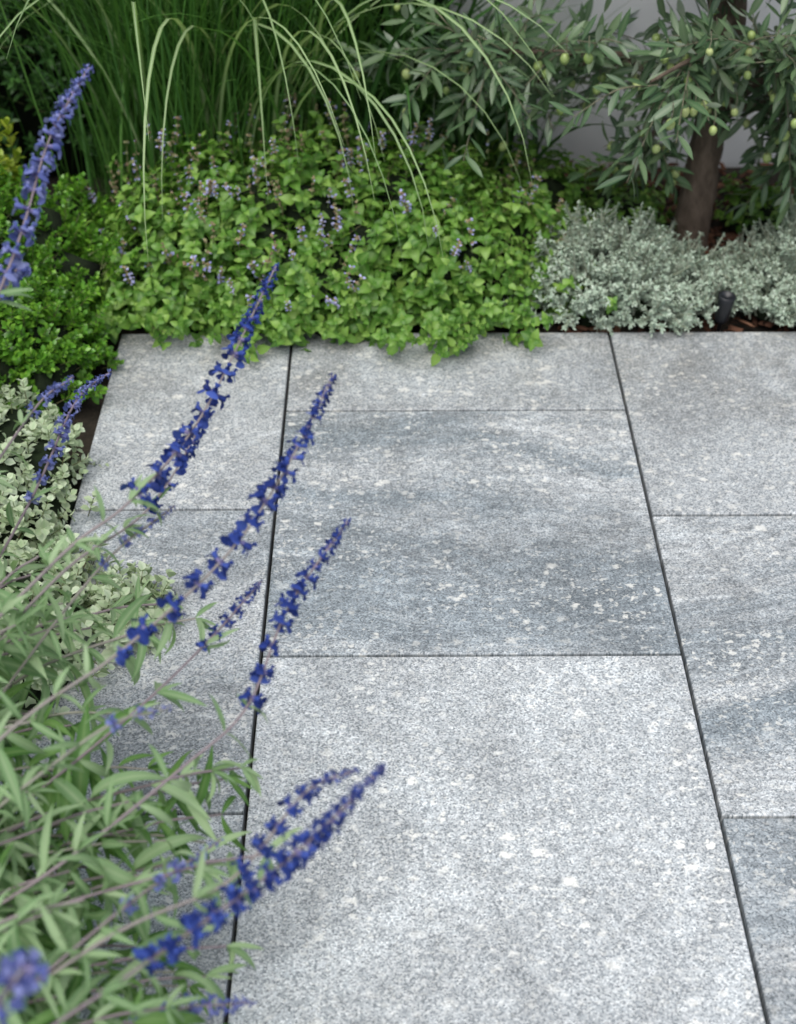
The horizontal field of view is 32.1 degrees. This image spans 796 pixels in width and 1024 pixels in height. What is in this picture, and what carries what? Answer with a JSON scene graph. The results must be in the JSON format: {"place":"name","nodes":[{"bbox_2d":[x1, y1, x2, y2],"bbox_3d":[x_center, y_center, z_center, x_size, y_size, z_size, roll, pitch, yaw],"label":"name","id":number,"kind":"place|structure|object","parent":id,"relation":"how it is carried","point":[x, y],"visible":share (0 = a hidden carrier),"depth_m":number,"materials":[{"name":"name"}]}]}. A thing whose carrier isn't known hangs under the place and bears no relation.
{"place":"outdoors","nodes":[
{"label":"outdoors","id":0,"kind":"place"},
{"bbox_2d":[0,0,573,260],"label":"ornamental grass","id":1,"kind":"object","parent":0,"point":[167,72],"depth_m":2.73,"materials":[{"name":"green plant"}]},
{"bbox_2d":[0,332,795,1023],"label":"stone paving","id":2,"kind":"structure","parent":0,"point":[536,650],"depth_m":1.95,"materials":[{"name":"stone"}]},
{"bbox_2d":[9,167,795,1023],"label":"ground","id":3,"kind":"structure","parent":0,"point":[89,415],"depth_m":2.69,"materials":[{"name":"soil"}]},
{"bbox_2d":[0,117,24,191],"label":"golden shrub","id":4,"kind":"object","parent":3,"relation":"on","point":[10,164],"visible":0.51,"depth_m":2.79,"materials":[{"name":"green plant"}]},
{"bbox_2d":[0,154,138,422],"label":"boxwood shrub","id":5,"kind":"object","parent":3,"relation":"on","point":[58,333],"visible":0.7,"depth_m":2.48,"materials":[{"name":"green plant"}]},
{"bbox_2d":[0,378,182,743],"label":"licorice plant","id":6,"kind":"object","parent":3,"relation":"on","point":[48,518],"visible":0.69,"depth_m":2.08,"materials":[{"name":"green plant"}]},
{"bbox_2d":[0,63,386,1023],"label":"blue salvia","id":7,"kind":"object","parent":3,"relation":"on","point":[44,935],"visible":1,"depth_m":1.40,"materials":[{"name":"green plant"}]},
{"bbox_2d":[0,0,465,176],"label":"dark hedge","id":8,"kind":"object","parent":3,"relation":"on","point":[27,113],"visible":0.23,"depth_m":2.97,"materials":[{"name":"green plant"}]},
{"bbox_2d":[156,0,675,170],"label":"strap leaf plant","id":9,"kind":"object","parent":3,"relation":"on","point":[478,136],"visible":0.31,"depth_m":2.87,"materials":[{"name":"green plant"}]},
{"bbox_2d":[66,92,789,366],"bbox_3d":[0.116,-0.596,2.720,1.699,0.379,0.779,0,40,0],"label":"catmint plant","id":10,"kind":"object","parent":3,"relation":"on","point":[221,240],"visible":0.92,"depth_m":2.61,"materials":[{"name":"green plant"}]},
{"bbox_2d":[335,0,795,255],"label":"olive tree","id":11,"kind":"object","parent":3,"relation":"on","point":[713,95],"visible":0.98,"depth_m":2.57,"materials":[{"name":"green plant"}]},
{"bbox_2d":[496,199,742,336],"bbox_3d":[0.426,-0.489,2.680,0.485,0.190,0.397,0,40,0],"label":"santolina plant","id":12,"kind":"object","parent":3,"relation":"on","point":[646,280],"visible":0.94,"depth_m":2.63,"materials":[{"name":"green plant"}]},
{"bbox_2d":[448,0,795,167],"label":"garden wall","id":13,"kind":"structure","parent":3,"relation":"on","point":[584,141],"depth_m":3.11,"materials":[{"name":"grey paint"}]},
{"bbox_2d":[519,160,795,332],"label":"bark mulch","id":14,"kind":"object","parent":3,"relation":"on","point":[732,235],"visible":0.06,"depth_m":2.93,"materials":[{"name":"brown wood"}]},
{"bbox_2d":[711,194,795,326],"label":"santolina plant","id":15,"kind":"object","parent":14,"relation":"on","point":[764,288],"visible":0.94,"depth_m":2.66,"materials":[{"name":"green plant"}]},
{"bbox_2d":[714,291,735,331],"bbox_3d":[0.619,-0.365,2.632,0.033,0.115,0.036,0,40,0],"label":"garden spotlight","id":16,"kind":"object","parent":3,"relation":"on","point":[725,302],"visible":0.89,"depth_m":2.60,"materials":[{"name":"black metal"}]}
]}

